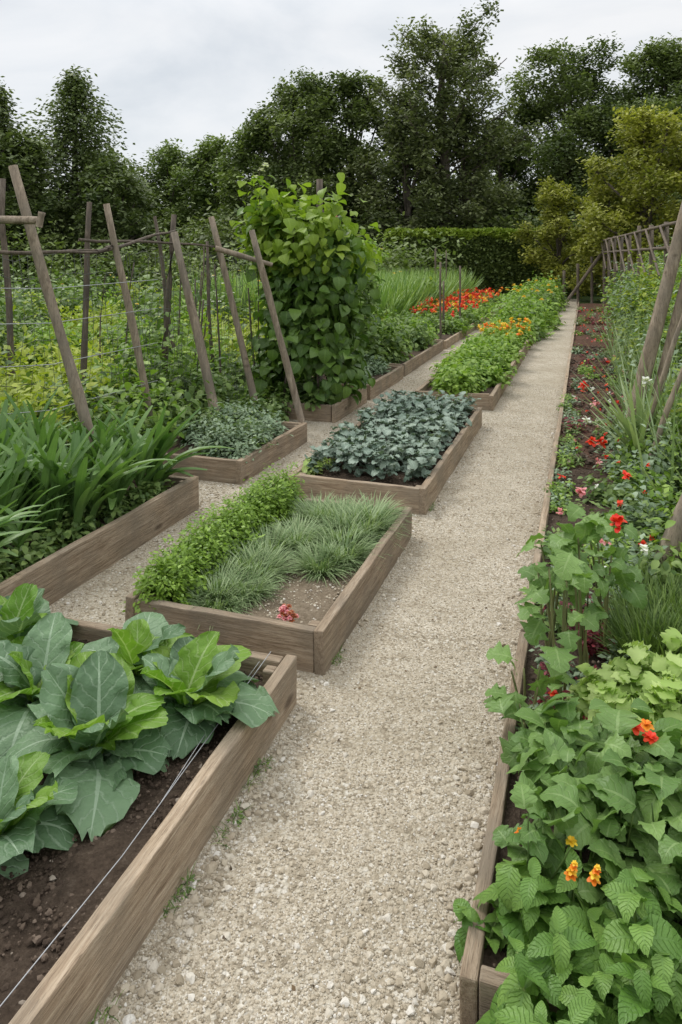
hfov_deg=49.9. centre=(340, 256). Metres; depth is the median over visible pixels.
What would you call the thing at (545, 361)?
gravel path
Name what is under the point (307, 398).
bean bed groundcover
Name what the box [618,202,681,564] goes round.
leaning support posts
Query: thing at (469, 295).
red flowers
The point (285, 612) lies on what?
sedum flower
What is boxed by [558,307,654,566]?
border flowers
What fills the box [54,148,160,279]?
broadleaf tree
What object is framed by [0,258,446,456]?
field vegetation
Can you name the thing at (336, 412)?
bean raised bed
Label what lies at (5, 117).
conifer tree
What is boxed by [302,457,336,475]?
seedling plants
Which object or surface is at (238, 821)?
grass weeds
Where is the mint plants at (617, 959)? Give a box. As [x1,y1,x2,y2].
[453,846,681,1023]
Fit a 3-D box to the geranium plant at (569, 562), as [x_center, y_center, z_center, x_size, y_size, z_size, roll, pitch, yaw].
[0.800,1.307,2.774,0.453,0.675,1.109,0,0,39]
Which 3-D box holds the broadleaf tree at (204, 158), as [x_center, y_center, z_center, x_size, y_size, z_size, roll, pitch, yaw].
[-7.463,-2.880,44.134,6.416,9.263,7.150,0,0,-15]
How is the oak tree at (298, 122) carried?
on the ground at (585, 299)
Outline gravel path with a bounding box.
[49,299,576,1023]
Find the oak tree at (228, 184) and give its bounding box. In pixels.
[205,118,291,259]
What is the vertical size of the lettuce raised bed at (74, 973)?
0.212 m
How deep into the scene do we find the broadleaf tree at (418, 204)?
34.67 m
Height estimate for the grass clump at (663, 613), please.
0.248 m
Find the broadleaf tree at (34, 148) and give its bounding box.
[0,124,79,292]
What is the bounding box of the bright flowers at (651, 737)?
[514,690,658,885]
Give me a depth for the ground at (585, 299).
29.21 m
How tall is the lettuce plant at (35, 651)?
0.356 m
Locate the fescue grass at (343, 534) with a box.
[172,490,417,630]
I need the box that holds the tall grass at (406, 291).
[155,265,484,322]
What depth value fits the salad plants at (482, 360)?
9.70 m
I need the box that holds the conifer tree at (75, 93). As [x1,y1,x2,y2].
[0,64,207,282]
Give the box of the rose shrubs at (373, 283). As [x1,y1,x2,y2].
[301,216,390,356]
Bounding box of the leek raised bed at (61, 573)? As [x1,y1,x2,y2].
[0,471,198,604]
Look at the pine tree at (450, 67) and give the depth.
34.93 m
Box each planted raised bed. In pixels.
[312,365,403,399]
[389,340,443,376]
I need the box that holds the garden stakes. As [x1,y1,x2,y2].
[435,248,460,338]
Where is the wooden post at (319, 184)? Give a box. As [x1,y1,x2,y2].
[316,179,322,379]
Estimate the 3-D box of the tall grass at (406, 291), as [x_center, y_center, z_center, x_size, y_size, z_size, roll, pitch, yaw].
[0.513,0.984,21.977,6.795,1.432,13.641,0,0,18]
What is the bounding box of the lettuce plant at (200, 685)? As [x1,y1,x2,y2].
[134,631,279,759]
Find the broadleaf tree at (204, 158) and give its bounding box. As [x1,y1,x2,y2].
[162,132,253,279]
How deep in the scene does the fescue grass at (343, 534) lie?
3.81 m
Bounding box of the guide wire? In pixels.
[0,652,270,1006]
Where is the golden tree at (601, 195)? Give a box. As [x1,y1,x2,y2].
[566,182,644,301]
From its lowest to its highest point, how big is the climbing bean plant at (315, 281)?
2.741 m
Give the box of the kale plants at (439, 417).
[303,389,480,481]
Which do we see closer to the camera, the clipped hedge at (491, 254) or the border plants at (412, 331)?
the border plants at (412, 331)
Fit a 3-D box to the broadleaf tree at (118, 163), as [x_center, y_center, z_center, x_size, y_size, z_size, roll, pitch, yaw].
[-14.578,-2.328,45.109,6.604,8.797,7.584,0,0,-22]
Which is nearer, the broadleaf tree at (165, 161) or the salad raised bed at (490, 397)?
the salad raised bed at (490, 397)
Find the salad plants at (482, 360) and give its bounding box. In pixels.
[429,316,538,399]
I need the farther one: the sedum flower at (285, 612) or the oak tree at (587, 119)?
the oak tree at (587, 119)
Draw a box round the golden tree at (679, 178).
[660,171,681,230]
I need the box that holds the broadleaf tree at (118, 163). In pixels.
[52,146,150,233]
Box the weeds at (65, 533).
[0,478,174,582]
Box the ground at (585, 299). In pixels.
[46,282,607,469]
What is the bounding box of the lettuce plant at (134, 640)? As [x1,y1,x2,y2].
[81,612,195,693]
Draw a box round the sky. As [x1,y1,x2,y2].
[0,0,681,214]
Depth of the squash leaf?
2.17 m
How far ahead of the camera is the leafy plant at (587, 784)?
1.89 m
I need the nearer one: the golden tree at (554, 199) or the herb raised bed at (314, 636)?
the herb raised bed at (314, 636)
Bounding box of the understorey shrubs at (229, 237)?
[0,193,665,294]
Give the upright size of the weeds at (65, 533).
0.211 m
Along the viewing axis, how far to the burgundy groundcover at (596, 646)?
3.01 m
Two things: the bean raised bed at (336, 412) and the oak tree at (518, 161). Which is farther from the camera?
the oak tree at (518, 161)
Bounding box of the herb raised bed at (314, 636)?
[125,495,411,675]
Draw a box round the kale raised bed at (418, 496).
[287,405,481,514]
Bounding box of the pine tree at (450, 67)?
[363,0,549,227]
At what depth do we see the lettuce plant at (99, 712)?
2.27 m
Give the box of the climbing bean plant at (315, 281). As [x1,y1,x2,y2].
[219,163,388,404]
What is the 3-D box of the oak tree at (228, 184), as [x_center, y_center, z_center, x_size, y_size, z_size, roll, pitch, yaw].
[-4.457,-2.897,39.928,5.747,9.304,6.540,0,0,18]
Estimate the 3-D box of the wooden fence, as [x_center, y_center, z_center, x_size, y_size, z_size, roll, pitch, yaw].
[7.465,0.501,18.840,1.721,2.403,15.511,0,0,10]
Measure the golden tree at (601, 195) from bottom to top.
4.710 m
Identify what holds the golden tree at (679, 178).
on the ground at (585, 299)
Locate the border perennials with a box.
[523,306,681,604]
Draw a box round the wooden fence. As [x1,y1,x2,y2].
[563,221,678,306]
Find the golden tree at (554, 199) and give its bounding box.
[509,175,588,297]
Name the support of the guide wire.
on the lettuce raised bed at (74, 973)
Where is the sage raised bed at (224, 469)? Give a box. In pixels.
[163,421,307,484]
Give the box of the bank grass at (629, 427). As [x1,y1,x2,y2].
[567,298,681,510]
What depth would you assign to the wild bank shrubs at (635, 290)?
11.10 m
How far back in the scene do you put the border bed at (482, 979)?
2.94 m
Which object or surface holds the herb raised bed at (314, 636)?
on the gravel path
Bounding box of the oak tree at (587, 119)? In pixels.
[498,31,639,226]
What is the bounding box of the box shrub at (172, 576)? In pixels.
[119,462,306,612]
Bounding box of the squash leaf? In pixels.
[106,763,126,790]
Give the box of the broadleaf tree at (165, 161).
[132,138,200,265]
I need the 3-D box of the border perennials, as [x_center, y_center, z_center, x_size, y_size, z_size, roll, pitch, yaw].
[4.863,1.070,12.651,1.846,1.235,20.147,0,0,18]
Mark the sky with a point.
(186, 70)
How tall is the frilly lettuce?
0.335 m
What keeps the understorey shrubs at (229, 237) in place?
on the ground at (585, 299)
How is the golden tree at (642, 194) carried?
on the ground at (585, 299)
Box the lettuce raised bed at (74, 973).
[0,617,296,1023]
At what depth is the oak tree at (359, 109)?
38.03 m
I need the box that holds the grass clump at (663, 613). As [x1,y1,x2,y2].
[588,555,681,668]
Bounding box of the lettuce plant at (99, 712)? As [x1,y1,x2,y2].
[5,650,172,841]
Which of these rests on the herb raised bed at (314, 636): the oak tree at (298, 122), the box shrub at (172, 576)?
the box shrub at (172, 576)
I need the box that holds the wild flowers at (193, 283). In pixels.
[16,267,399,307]
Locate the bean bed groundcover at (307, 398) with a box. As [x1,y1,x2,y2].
[269,373,335,410]
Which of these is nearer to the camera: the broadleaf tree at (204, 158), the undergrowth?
the undergrowth
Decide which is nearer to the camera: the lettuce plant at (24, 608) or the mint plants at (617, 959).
the mint plants at (617, 959)
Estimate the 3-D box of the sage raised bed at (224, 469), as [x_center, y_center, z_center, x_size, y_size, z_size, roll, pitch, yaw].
[-0.937,1.619,6.238,0.891,0.212,1.351,0,0,18]
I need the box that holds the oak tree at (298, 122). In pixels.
[223,65,357,233]
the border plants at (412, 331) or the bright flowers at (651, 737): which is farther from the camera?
the border plants at (412, 331)
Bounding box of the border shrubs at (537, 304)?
[480,270,569,340]
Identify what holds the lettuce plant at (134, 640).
on the lettuce raised bed at (74, 973)
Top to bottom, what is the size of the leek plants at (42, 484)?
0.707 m
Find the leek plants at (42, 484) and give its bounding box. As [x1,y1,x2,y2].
[0,390,233,560]
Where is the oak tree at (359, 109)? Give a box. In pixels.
[308,66,400,243]
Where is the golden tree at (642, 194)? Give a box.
[572,100,681,270]
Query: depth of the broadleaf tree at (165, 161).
44.51 m
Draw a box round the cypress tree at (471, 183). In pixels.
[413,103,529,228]
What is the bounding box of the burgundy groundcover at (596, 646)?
[529,596,614,719]
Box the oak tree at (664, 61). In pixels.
[595,32,681,209]
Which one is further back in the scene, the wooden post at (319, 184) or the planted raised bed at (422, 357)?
the planted raised bed at (422, 357)
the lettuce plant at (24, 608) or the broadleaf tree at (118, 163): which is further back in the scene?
the broadleaf tree at (118, 163)
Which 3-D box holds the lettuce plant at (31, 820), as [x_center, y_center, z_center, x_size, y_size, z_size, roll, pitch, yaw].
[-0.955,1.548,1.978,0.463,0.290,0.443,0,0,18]
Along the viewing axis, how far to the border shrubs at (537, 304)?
17.19 m
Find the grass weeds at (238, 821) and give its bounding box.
[88,501,435,1023]
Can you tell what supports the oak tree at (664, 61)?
on the ground at (585, 299)
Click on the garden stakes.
(441, 313)
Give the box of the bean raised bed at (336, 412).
[266,387,366,422]
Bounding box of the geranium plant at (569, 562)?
[483,502,647,773]
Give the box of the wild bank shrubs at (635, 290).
[598,234,681,496]
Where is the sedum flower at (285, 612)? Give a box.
[276,603,298,621]
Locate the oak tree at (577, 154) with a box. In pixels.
[552,92,681,239]
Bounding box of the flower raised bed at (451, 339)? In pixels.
[433,302,504,348]
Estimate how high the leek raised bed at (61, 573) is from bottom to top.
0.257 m
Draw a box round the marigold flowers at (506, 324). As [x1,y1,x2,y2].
[477,317,531,336]
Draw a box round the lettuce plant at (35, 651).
[0,612,83,756]
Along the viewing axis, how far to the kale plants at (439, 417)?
5.85 m
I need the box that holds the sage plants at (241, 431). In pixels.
[176,397,293,462]
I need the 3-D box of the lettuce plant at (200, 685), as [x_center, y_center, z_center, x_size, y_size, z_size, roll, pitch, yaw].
[-0.508,1.501,2.540,0.586,0.360,0.492,0,0,-6]
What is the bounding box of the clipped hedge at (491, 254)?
[383,226,625,295]
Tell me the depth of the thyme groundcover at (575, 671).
2.93 m
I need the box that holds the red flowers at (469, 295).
[410,287,503,316]
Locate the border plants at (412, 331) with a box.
[348,290,508,384]
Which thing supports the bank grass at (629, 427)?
on the border bed at (482, 979)
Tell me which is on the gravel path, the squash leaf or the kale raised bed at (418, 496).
the kale raised bed at (418, 496)
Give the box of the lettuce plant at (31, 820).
[0,751,80,879]
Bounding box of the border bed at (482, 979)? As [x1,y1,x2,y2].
[460,302,681,1023]
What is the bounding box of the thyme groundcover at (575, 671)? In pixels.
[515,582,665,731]
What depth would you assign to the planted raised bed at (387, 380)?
9.46 m
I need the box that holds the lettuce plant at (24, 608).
[0,583,78,641]
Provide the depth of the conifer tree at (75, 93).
31.41 m
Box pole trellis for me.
[0,165,304,450]
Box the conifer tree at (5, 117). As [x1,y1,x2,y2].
[0,76,83,283]
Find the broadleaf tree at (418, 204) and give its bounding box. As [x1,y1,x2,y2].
[338,85,472,267]
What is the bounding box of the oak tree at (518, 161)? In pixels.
[469,113,543,227]
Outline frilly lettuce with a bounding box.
[566,627,681,755]
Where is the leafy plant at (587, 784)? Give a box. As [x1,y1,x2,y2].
[492,693,681,937]
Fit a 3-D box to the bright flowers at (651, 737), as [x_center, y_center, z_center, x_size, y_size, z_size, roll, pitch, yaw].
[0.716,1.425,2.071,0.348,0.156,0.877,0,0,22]
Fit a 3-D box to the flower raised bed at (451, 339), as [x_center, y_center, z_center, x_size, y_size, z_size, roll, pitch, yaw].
[3.358,1.621,20.143,1.512,0.268,13.651,0,0,18]
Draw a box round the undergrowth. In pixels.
[0,326,302,457]
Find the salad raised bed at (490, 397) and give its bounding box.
[415,335,533,410]
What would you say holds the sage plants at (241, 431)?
on the sage raised bed at (224, 469)
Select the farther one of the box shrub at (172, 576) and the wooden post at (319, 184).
the wooden post at (319, 184)

